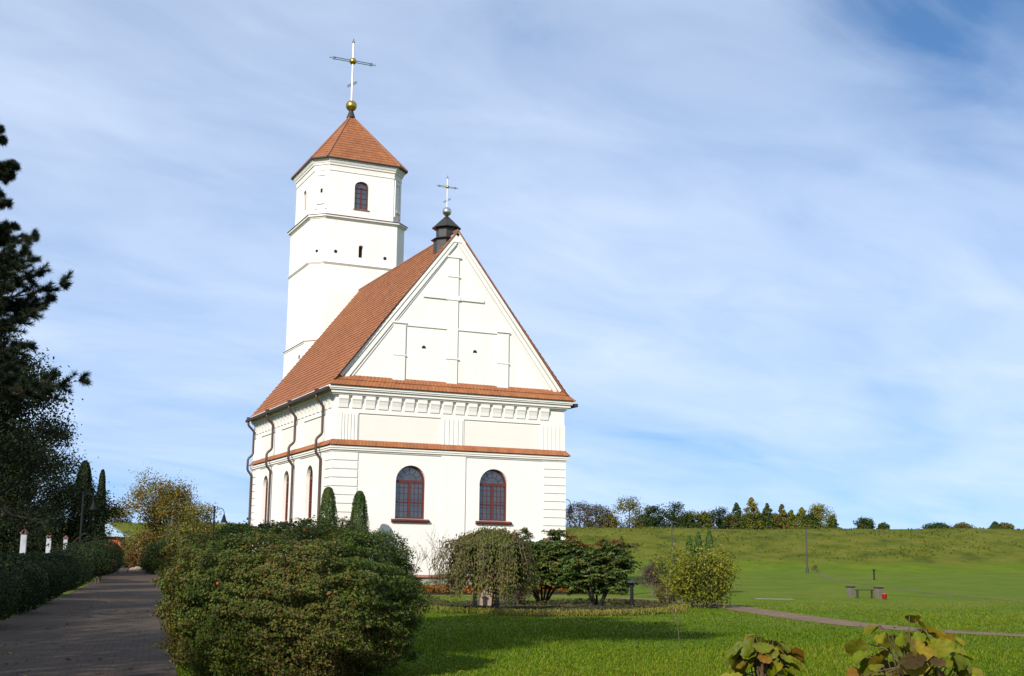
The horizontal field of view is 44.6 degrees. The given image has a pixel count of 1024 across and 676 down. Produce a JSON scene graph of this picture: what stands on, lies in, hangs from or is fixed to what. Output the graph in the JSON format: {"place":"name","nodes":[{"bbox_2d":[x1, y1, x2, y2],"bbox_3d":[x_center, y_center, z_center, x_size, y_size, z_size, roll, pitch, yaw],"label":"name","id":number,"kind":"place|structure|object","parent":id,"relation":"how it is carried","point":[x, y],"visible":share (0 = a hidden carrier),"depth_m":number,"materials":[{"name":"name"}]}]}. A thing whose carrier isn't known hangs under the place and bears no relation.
{"place":"outdoors","nodes":[
{"label":"outdoors","id":0,"kind":"place"},
{"bbox_2d":[0,522,1023,675],"bbox_3d":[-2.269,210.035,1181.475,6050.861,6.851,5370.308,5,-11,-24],"label":"ground","id":1,"kind":"structure","parent":0,"point":[968,571],"depth_m":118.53,"materials":[{"name":"plant"}]},
{"bbox_2d":[0,561,24,620],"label":"clipped shrub","id":2,"kind":"object","parent":1,"relation":"on","point":[9,600],"visible":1,"depth_m":28.79,"materials":[{"name":"green plant"}]},
{"bbox_2d":[20,529,28,552],"bbox_3d":[-22.401,10.241,57.045,0.340,3.000,0.340,3,-10,-14],"label":"fence post","id":3,"kind":"object","parent":1,"relation":"on","point":[23,542],"visible":0.44,"depth_m":57.09,"materials":[{"name":"white paint"}]},
{"bbox_2d":[0,552,49,613],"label":"clipped shrub","id":4,"kind":"object","parent":1,"relation":"on","point":[39,593],"visible":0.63,"depth_m":36.24,"materials":[{"name":"green plant"}]},
{"bbox_2d":[0,503,56,553],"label":"dark tree","id":5,"kind":"object","parent":1,"relation":"on","point":[11,544],"visible":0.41,"depth_m":76.86,"materials":[{"name":"green plant"}]},
{"bbox_2d":[1,551,68,603],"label":"clipped shrub","id":6,"kind":"object","parent":1,"relation":"on","point":[41,559],"visible":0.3,"depth_m":44.28,"materials":[{"name":"green plant"}]},
{"bbox_2d":[5,503,75,553],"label":"dark tree","id":7,"kind":"object","parent":1,"relation":"on","point":[61,536],"visible":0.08,"depth_m":88.96,"materials":[{"name":"green plant"}]},
{"bbox_2d":[0,325,82,552],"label":"dark tree","id":8,"kind":"object","parent":1,"relation":"on","point":[7,428],"visible":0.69,"depth_m":46.77,"materials":[{"name":"green plant"}]},
{"bbox_2d":[0,124,92,409],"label":"pine tree","id":9,"kind":"object","parent":1,"relation":"on","point":[22,310],"visible":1,"depth_m":35.66,"materials":[{"name":"green plant"}]},
{"bbox_2d":[45,535,52,552],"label":"fence post","id":10,"kind":"object","parent":1,"relation":"on","point":[48,549],"visible":0.28,"depth_m":69.89,"materials":[{"name":"white paint"}]},
{"bbox_2d":[0,397,98,534],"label":"dark tree","id":11,"kind":"object","parent":1,"relation":"on","point":[24,490],"visible":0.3,"depth_m":61.49,"materials":[{"name":"green plant"}]},
{"bbox_2d":[29,553,81,594],"bbox_3d":[-20.017,10.165,53.496,2.941,1.877,4.041,5,-11,-24],"label":"clipped shrub","id":12,"kind":"object","parent":1,"relation":"on","point":[74,573],"visible":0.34,"depth_m":53.06,"materials":[{"name":"green plant"}]},
{"bbox_2d":[1,417,125,551],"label":"dark tree","id":13,"kind":"object","parent":1,"relation":"on","point":[69,494],"visible":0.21,"depth_m":87.38,"materials":[{"name":"green plant"}]},
{"bbox_2d":[46,550,92,589],"bbox_3d":[-22.831,11.815,63.395,3.089,2.055,4.128,5,-11,-24],"label":"clipped shrub","id":14,"kind":"object","parent":1,"relation":"on","point":[81,559],"visible":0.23,"depth_m":62.91,"materials":[{"name":"green plant"}]},
{"bbox_2d":[55,542,101,578],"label":"clipped shrub","id":15,"kind":"object","parent":1,"relation":"on","point":[76,544],"visible":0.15,"depth_m":78.35,"materials":[{"name":"green plant"}]},
{"bbox_2d":[64,460,93,574],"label":"columnar thuja","id":16,"kind":"object","parent":1,"relation":"on","point":[87,481],"visible":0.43,"depth_m":90.83,"materials":[{"name":"green plant"}]},
{"bbox_2d":[78,492,96,547],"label":"street lamp","id":17,"kind":"object","parent":1,"relation":"on","point":[93,506],"visible":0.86,"depth_m":83.14,"materials":[{"name":"metal"}]},
{"bbox_2d":[0,565,176,675],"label":"lane","id":18,"kind":"structure","parent":1,"relation":"on","point":[114,633],"depth_m":26.95,"materials":[{"name":"asphalt"}]},
{"bbox_2d":[42,476,136,572],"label":"dark tree","id":19,"kind":"object","parent":1,"relation":"on","point":[108,512],"visible":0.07,"depth_m":94.60,"materials":[{"name":"green plant"}]},
{"bbox_2d":[75,539,122,582],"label":"clipped shrub","id":20,"kind":"object","parent":1,"relation":"on","point":[102,554],"visible":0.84,"depth_m":75.17,"materials":[{"name":"green plant"}]},
{"bbox_2d":[91,469,106,576],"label":"columnar thuja","id":21,"kind":"object","parent":1,"relation":"on","point":[101,498],"visible":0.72,"depth_m":89.07,"materials":[{"name":"green plant"}]},
{"bbox_2d":[104,524,129,562],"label":"red hut","id":22,"kind":"object","parent":1,"relation":"on","point":[121,533],"visible":0.21,"depth_m":125.08,"materials":[{"name":"blue metal"}]},
{"bbox_2d":[105,508,134,522],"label":"broad tree","id":23,"kind":"object","parent":1,"relation":"on","point":[120,520],"visible":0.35,"depth_m":172.21,"materials":[{"name":"green plant"}]},
{"bbox_2d":[121,546,140,567],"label":"shrub","id":24,"kind":"object","parent":1,"relation":"on","point":[124,564],"visible":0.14,"depth_m":113.52,"materials":[{"name":"green plant"}]},
{"bbox_2d":[122,532,158,568],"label":"shrub","id":25,"kind":"object","parent":1,"relation":"on","point":[135,551],"visible":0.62,"depth_m":107.68,"materials":[{"name":"green plant"}]},
{"bbox_2d":[140,556,163,573],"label":"shrub","id":26,"kind":"object","parent":1,"relation":"on","point":[153,566],"visible":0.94,"depth_m":95.98,"materials":[{"name":"green plant"}]},
{"bbox_2d":[140,534,178,571],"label":"shrub","id":27,"kind":"object","parent":1,"relation":"on","point":[156,546],"visible":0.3,"depth_m":101.70,"materials":[{"name":"green plant"}]},
{"bbox_2d":[115,467,217,568],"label":"autumn tree","id":28,"kind":"object","parent":1,"relation":"on","point":[160,504],"visible":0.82,"depth_m":109.66,"materials":[{"name":"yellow plant"}]},
{"bbox_2d":[152,517,220,568],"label":"shrub","id":29,"kind":"object","parent":1,"relation":"on","point":[171,542],"visible":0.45,"depth_m":98.04,"materials":[{"name":"green plant"}]},
{"bbox_2d":[177,501,221,540],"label":"golden tree","id":30,"kind":"object","parent":1,"relation":"on","point":[192,511],"visible":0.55,"depth_m":106.35,"materials":[{"name":"yellow plant"}]},
{"bbox_2d":[209,506,225,572],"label":"street lamp","id":31,"kind":"object","parent":1,"relation":"on","point":[223,520],"visible":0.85,"depth_m":90.97,"materials":[{"name":"metal"}]},
{"bbox_2d":[149,510,434,675],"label":"round bush","id":32,"kind":"object","parent":1,"relation":"on","point":[346,606],"visible":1,"depth_m":16.85,"materials":[{"name":"green plant"}]},
{"bbox_2d":[312,487,337,566],"bbox_3d":[-9.447,10.322,63.707,1.485,5.468,1.456,5,-11,-24],"label":"columnar thuja","id":33,"kind":"object","parent":1,"relation":"on","point":[327,498],"visible":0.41,"depth_m":63.83,"materials":[{"name":"green plant"}]},
{"bbox_2d":[350,490,369,547],"bbox_3d":[-7.935,10.525,64.340,1.483,5.324,1.497,5,-11,-24],"label":"columnar thuja","id":34,"kind":"object","parent":1,"relation":"on","point":[359,505],"visible":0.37,"depth_m":64.44,"materials":[{"name":"green plant"}]},
{"bbox_2d":[245,38,577,584],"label":"church","id":35,"kind":"structure","parent":1,"relation":"on","point":[414,397],"depth_m":71.39,"materials":[{"name":"white paint"}]},
{"bbox_2d":[258,478,267,524],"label":"window","id":36,"kind":"structure","parent":35,"relation":"in","point":[267,478],"depth_m":79.59,"materials":[{"name":"red paint"}]},
{"bbox_2d":[279,474,288,523],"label":"window","id":37,"kind":"structure","parent":35,"relation":"in","point":[287,484],"depth_m":75.09,"materials":[{"name":"red paint"}]},
{"bbox_2d":[305,468,312,521],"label":"window","id":38,"kind":"structure","parent":35,"relation":"in","point":[311,473],"depth_m":70.55,"materials":[{"name":"red paint"}]},
{"bbox_2d":[354,182,367,209],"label":"window","id":39,"kind":"structure","parent":35,"relation":"in","point":[361,189],"depth_m":89.58,"materials":[{"name":"glass"}]},
{"bbox_2d":[391,466,429,522],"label":"window","id":40,"kind":"structure","parent":35,"relation":"in","point":[409,497],"depth_m":68.38,"materials":[{"name":"red paint"}]},
{"bbox_2d":[475,469,511,524],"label":"window","id":41,"kind":"structure","parent":35,"relation":"in","point":[492,490],"depth_m":70.43,"materials":[{"name":"glass"}]},
{"bbox_2d":[408,547,429,575],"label":"bare sapling","id":42,"kind":"object","parent":1,"relation":"on","point":[424,557],"visible":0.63,"depth_m":65.31,"materials":[{"name":"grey plant"}]},
{"bbox_2d":[417,529,449,583],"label":"bare sapling","id":43,"kind":"object","parent":1,"relation":"on","point":[433,551],"visible":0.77,"depth_m":67.28,"materials":[{"name":"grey plant"}]},
{"bbox_2d":[0,582,1009,675],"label":"fallen leaves","id":44,"kind":"object","parent":1,"relation":"on","point":[374,674],"visible":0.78,"depth_m":23.18,"materials":[{"name":"plant"}]},
{"bbox_2d":[424,592,615,594],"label":"flower border soil","id":45,"kind":"structure","parent":1,"relation":"on","point":[554,593],"depth_m":64.44,"materials":[{"name":"soil"}]},
{"bbox_2d":[420,585,613,592],"bbox_3d":[-1.454,12.953,64.434,14.807,0.441,3.018,5,-11,-24],"label":"flower border","id":46,"kind":"object","parent":45,"relation":"on","point":[557,590],"visible":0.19,"depth_m":63.19,"materials":[{"name":"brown plant"}]},
{"bbox_2d":[65,521,1023,563],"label":"bank grass","id":47,"kind":"structure","parent":1,"relation":"on","point":[884,555],"depth_m":157.59,"materials":[{"name":"plant"}]},
{"bbox_2d":[436,600,662,615],"bbox_3d":[0.995,9.944,46.088,10.294,0.001,15.323,-1,-10,10],"label":"soil bed","id":48,"kind":"object","parent":1,"relation":"on","point":[502,601],"visible":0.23,"depth_m":49.18,"materials":[{"name":"soil"}]},
{"bbox_2d":[427,525,540,609],"bbox_3d":[-0.893,7.579,40.824,3.826,2.986,3.769,5,-11,-24],"label":"weeping tree","id":49,"kind":"object","parent":48,"relation":"on","point":[486,554],"visible":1,"depth_m":39.93,"materials":[{"name":"green plant"}]},
{"bbox_2d":[479,586,491,606],"bbox_3d":[-0.914,9.535,46.033,0.592,0.960,0.342,1,-10,-2],"label":"standing stone","id":50,"kind":"object","parent":48,"relation":"on","point":[487,601],"visible":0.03,"depth_m":45.87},
{"bbox_2d":[500,572,534,604],"bbox_3d":[0.192,9.365,48.086,1.465,1.952,1.444,5,-11,-24],"label":"purple shrub","id":51,"kind":"object","parent":48,"relation":"on","point":[519,597],"visible":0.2,"depth_m":47.88,"materials":[{"name":"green plant"}]},
{"bbox_2d":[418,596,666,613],"bbox_3d":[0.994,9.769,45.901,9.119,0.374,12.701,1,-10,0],"label":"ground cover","id":52,"kind":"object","parent":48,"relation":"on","point":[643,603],"visible":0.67,"depth_m":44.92,"materials":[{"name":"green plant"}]},
{"bbox_2d":[499,527,594,602],"bbox_3d":[1.218,9.344,51.136,3.989,3.134,3.815,-7,-13,36],"label":"sumac shrub","id":53,"kind":"object","parent":48,"relation":"on","point":[547,550],"visible":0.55,"depth_m":50.10,"materials":[{"name":"green plant"}]},
{"bbox_2d":[554,535,641,604],"bbox_3d":[3.399,9.191,49.175,3.539,2.782,3.410,5,-11,-24],"label":"sumac shrub","id":54,"kind":"object","parent":48,"relation":"on","point":[602,571],"visible":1,"depth_m":48.70,"materials":[{"name":"green plant"}]},
{"bbox_2d":[626,581,636,606],"bbox_3d":[4.281,9.221,44.581,0.380,1.077,0.374,5,-11,-24],"label":"bollard lamp","id":55,"kind":"object","parent":48,"relation":"on","point":[631,592],"visible":0.74,"depth_m":44.55,"materials":[{"name":"metal"}]},
{"bbox_2d":[415,603,692,616],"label":"dry grass","id":56,"kind":"structure","parent":1,"relation":"on","point":[595,612],"depth_m":39.44,"materials":[{"name":"green plant"}]},
{"bbox_2d":[565,500,596,527],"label":"broad tree","id":57,"kind":"object","parent":1,"relation":"on","point":[578,509],"visible":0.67,"depth_m":174.84,"materials":[{"name":"green plant"}]},
{"bbox_2d":[580,502,612,527],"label":"broad tree","id":58,"kind":"object","parent":1,"relation":"on","point":[600,510],"visible":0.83,"depth_m":174.65,"materials":[{"name":"green plant"}]},
{"bbox_2d":[594,511,620,527],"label":"broad tree","id":59,"kind":"object","parent":1,"relation":"on","point":[608,523],"visible":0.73,"depth_m":174.31,"materials":[{"name":"green plant"}]},
{"bbox_2d":[615,536,628,594],"bbox_3d":[5.700,11.875,64.938,0.765,3.153,0.727,5,-11,-24],"label":"columnar thuja","id":60,"kind":"object","parent":1,"relation":"on","point":[623,548],"visible":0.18,"depth_m":64.74,"materials":[{"name":"green plant"}]},
{"bbox_2d":[606,495,651,527],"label":"broad tree","id":61,"kind":"object","parent":1,"relation":"on","point":[633,504],"visible":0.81,"depth_m":174.76,"materials":[{"name":"green plant"}]},
{"bbox_2d":[630,513,661,527],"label":"broad tree","id":62,"kind":"object","parent":1,"relation":"on","point":[645,519],"visible":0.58,"depth_m":174.29,"materials":[{"name":"green plant"}]},
{"bbox_2d":[635,558,664,596],"bbox_3d":[6.941,11.876,61.856,1.745,2.108,1.485,5,-11,-24],"label":"bare shrub","id":63,"kind":"object","parent":1,"relation":"on","point":[650,571],"visible":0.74,"depth_m":61.84,"materials":[{"name":"brown plant"}]},
{"bbox_2d":[639,504,665,526],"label":"broad tree","id":64,"kind":"object","parent":1,"relation":"on","point":[653,510],"visible":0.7,"depth_m":174.86,"materials":[{"name":"green plant"}]},
{"bbox_2d":[644,542,689,602],"bbox_3d":[6.558,9.809,52.242,2.041,2.785,2.293,0,-10,3],"label":"yellowing tree","id":65,"kind":"object","parent":1,"relation":"on","point":[657,563],"visible":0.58,"depth_m":52.45,"materials":[{"name":"green plant"}]},
{"bbox_2d":[655,579,682,605],"bbox_3d":[6.141,10.129,49.548,1.174,1.095,1.186,5,-11,-24],"label":"dry shrub","id":66,"kind":"object","parent":1,"relation":"on","point":[661,596],"visible":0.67,"depth_m":49.32,"materials":[{"name":"brown plant"}]},
{"bbox_2d":[667,522,675,560],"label":"lamp pole","id":67,"kind":"object","parent":1,"relation":"on","point":[671,536],"visible":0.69,"depth_m":120.48,"materials":[{"name":"metal"}]},
{"bbox_2d":[663,587,681,642],"bbox_3d":[3.426,5.910,26.425,0.470,1.267,0.210,5,-11,-24],"label":"bare sapling","id":68,"kind":"object","parent":1,"relation":"on","point":[679,603],"visible":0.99,"depth_m":26.44,"materials":[{"name":"brown plant"}]},
{"bbox_2d":[659,501,690,527],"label":"broad tree","id":69,"kind":"object","parent":1,"relation":"on","point":[669,515],"visible":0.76,"depth_m":174.90,"materials":[{"name":"green plant"}]},
{"bbox_2d":[669,513,699,527],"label":"broad tree","id":70,"kind":"object","parent":1,"relation":"on","point":[683,519],"visible":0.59,"depth_m":174.32,"materials":[{"name":"green plant"}]},
{"bbox_2d":[685,536,693,565],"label":"columnar thuja","id":71,"kind":"object","parent":1,"relation":"on","point":[689,541],"visible":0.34,"depth_m":74.89,"materials":[{"name":"green plant"}]},
{"bbox_2d":[682,509,702,528],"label":"broad tree","id":72,"kind":"object","parent":1,"relation":"on","point":[696,516],"visible":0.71,"depth_m":174.81,"materials":[{"name":"green plant"}]},
{"bbox_2d":[694,532,702,557],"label":"columnar thuja","id":73,"kind":"object","parent":1,"relation":"on","point":[698,542],"visible":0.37,"depth_m":75.88,"materials":[{"name":"green plant"}]},
{"bbox_2d":[656,543,749,608],"bbox_3d":[7.091,9.153,47.762,3.353,2.978,3.512,-9,-14,44],"label":"shrub","id":74,"kind":"object","parent":1,"relation":"on","point":[700,578],"visible":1,"depth_m":47.27,"materials":[{"name":"green plant"}]},
{"bbox_2d":[695,510,715,528],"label":"broad tree","id":75,"kind":"object","parent":1,"relation":"on","point":[704,515],"visible":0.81,"depth_m":174.66,"materials":[{"name":"green plant"}]},
{"bbox_2d":[704,529,713,556],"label":"columnar thuja","id":76,"kind":"object","parent":1,"relation":"on","point":[708,537],"visible":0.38,"depth_m":74.92,"materials":[{"name":"green plant"}]},
{"bbox_2d":[705,506,734,528],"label":"broad tree","id":77,"kind":"object","parent":1,"relation":"on","point":[718,514],"visible":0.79,"depth_m":174.53,"materials":[{"name":"green plant"}]},
{"bbox_2d":[708,542,737,591],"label":"yellow shrub","id":78,"kind":"object","parent":1,"relation":"on","point":[724,553],"visible":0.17,"depth_m":70.76,"materials":[{"name":"green plant"}]},
{"bbox_2d":[425,595,1023,636],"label":"footpath","id":79,"kind":"structure","parent":1,"relation":"on","point":[787,615],"depth_m":38.72,"materials":[{"name":"gravel"}]},
{"bbox_2d":[715,513,741,528],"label":"broad tree","id":80,"kind":"object","parent":1,"relation":"on","point":[734,521],"visible":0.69,"depth_m":174.24,"materials":[{"name":"green plant"}]},
{"bbox_2d":[728,502,747,528],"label":"conical tree","id":81,"kind":"object","parent":1,"relation":"on","point":[738,510],"visible":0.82,"depth_m":175.32,"materials":[{"name":"green plant"}]},
{"bbox_2d":[734,514,754,529],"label":"broad tree","id":82,"kind":"object","parent":1,"relation":"on","point":[744,518],"visible":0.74,"depth_m":174.28,"materials":[{"name":"green plant"}]},
{"bbox_2d":[739,497,767,529],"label":"conical tree","id":83,"kind":"object","parent":1,"relation":"on","point":[753,507],"visible":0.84,"depth_m":174.75,"materials":[{"name":"green plant"}]},
{"bbox_2d":[751,513,771,529],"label":"broad tree","id":84,"kind":"object","parent":1,"relation":"on","point":[760,518],"visible":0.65,"depth_m":174.45,"materials":[{"name":"green plant"}]},
{"bbox_2d":[720,634,804,675],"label":"leafy sapling","id":85,"kind":"object","parent":1,"relation":"on","point":[760,654],"visible":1,"depth_m":8.66,"materials":[{"name":"green plant"}]},
{"bbox_2d":[759,503,776,528],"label":"conical tree","id":86,"kind":"object","parent":1,"relation":"on","point":[766,510],"visible":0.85,"depth_m":174.95,"materials":[{"name":"green plant"}]},
{"bbox_2d":[761,513,786,528],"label":"broad tree","id":87,"kind":"object","parent":1,"relation":"on","point":[776,516],"visible":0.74,"depth_m":174.34,"materials":[{"name":"green plant"}]},
{"bbox_2d":[773,504,789,528],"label":"conical tree","id":88,"kind":"object","parent":1,"relation":"on","point":[783,514],"visible":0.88,"depth_m":174.90,"materials":[{"name":"green plant"}]},
{"bbox_2d":[781,510,799,528],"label":"conical tree","id":89,"kind":"object","parent":1,"relation":"on","point":[791,522],"visible":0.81,"depth_m":174.86,"materials":[{"name":"green plant"}]},
{"bbox_2d":[794,507,813,528],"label":"conical tree","id":90,"kind":"object","parent":1,"relation":"on","point":[801,514],"visible":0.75,"depth_m":174.78,"materials":[{"name":"green plant"}]},
{"bbox_2d":[801,527,810,572],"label":"lamp pole","id":91,"kind":"object","parent":1,"relation":"on","point":[807,569],"visible":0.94,"depth_m":126.12,"materials":[{"name":"metal"}]},
{"bbox_2d":[798,513,822,528],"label":"broad tree","id":92,"kind":"object","parent":1,"relation":"on","point":[814,522],"visible":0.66,"depth_m":174.44,"materials":[{"name":"green plant"}]},
{"bbox_2d":[806,502,836,528],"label":"broad tree","id":93,"kind":"object","parent":1,"relation":"on","point":[815,509],"visible":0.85,"depth_m":174.78,"materials":[{"name":"green plant"}]},
{"bbox_2d":[825,514,842,528],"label":"conical tree","id":94,"kind":"object","parent":1,"relation":"on","point":[835,524],"visible":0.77,"depth_m":174.79,"materials":[{"name":"green plant"}]},
{"bbox_2d":[845,586,855,597],"bbox_3d":[17.566,13.180,64.724,0.380,0.600,0.380,5,-11,-24],"label":"litter bin","id":95,"kind":"object","parent":1,"relation":"on","point":[850,591],"visible":0.99,"depth_m":64.61,"materials":[{"name":"concrete"}]},
{"bbox_2d":[853,516,875,528],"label":"broad tree","id":96,"kind":"object","parent":1,"relation":"on","point":[865,523],"visible":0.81,"depth_m":174.78,"materials":[{"name":"green plant"}]},
{"bbox_2d":[855,589,873,598],"bbox_3d":[18.017,13.081,63.729,0.900,0.460,0.405,0,-10,6],"label":"park bench","id":97,"kind":"object","parent":1,"relation":"on","point":[857,593],"visible":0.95,"depth_m":63.63,"materials":[{"name":"grey concrete"}]},
{"bbox_2d":[873,587,883,598],"bbox_3d":[18.591,12.931,63.246,0.380,0.600,0.380,5,-11,-24],"label":"litter bin","id":98,"kind":"object","parent":1,"relation":"on","point":[878,592],"visible":0.9,"depth_m":63.13,"materials":[{"name":"concrete"}]},
{"bbox_2d":[876,522,889,528],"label":"broad tree","id":99,"kind":"object","parent":1,"relation":"on","point":[882,525],"visible":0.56,"depth_m":174.81,"materials":[{"name":"green plant"}]},
{"bbox_2d":[844,615,982,675],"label":"leafy sapling","id":100,"kind":"object","parent":1,"relation":"on","point":[923,648],"visible":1,"depth_m":7.47,"materials":[{"name":"green plant"}]},
{"bbox_2d":[921,522,953,528],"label":"broad tree","id":101,"kind":"object","parent":1,"relation":"on","point":[936,525],"visible":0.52,"depth_m":174.43,"materials":[{"name":"green plant"}]},
{"bbox_2d":[954,522,975,527],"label":"broad tree","id":102,"kind":"object","parent":1,"relation":"on","point":[961,525],"visible":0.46,"depth_m":174.59,"materials":[{"name":"green plant"}]},
{"bbox_2d":[989,521,1001,528],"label":"conical tree","id":103,"kind":"object","parent":1,"relation":"on","point":[995,525],"visible":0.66,"depth_m":174.93,"materials":[{"name":"green plant"}]},
{"bbox_2d":[1000,522,1015,528],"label":"broad tree","id":104,"kind":"object","parent":1,"relation":"on","point":[1006,525],"visible":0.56,"depth_m":174.65,"materials":[{"name":"green plant"}]},
{"bbox_2d":[0,0,1023,528],"label":"sky","id":105,"kind":"structure","parent":0,"point":[771,252],"materials":[{"name":"blue"}]},
{"bbox_2d":[820,574,1023,601],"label":"path","id":106,"kind":"structure","parent":0,"point":[824,575],"depth_m":79.82,"materials":[{"name":"gravel"}]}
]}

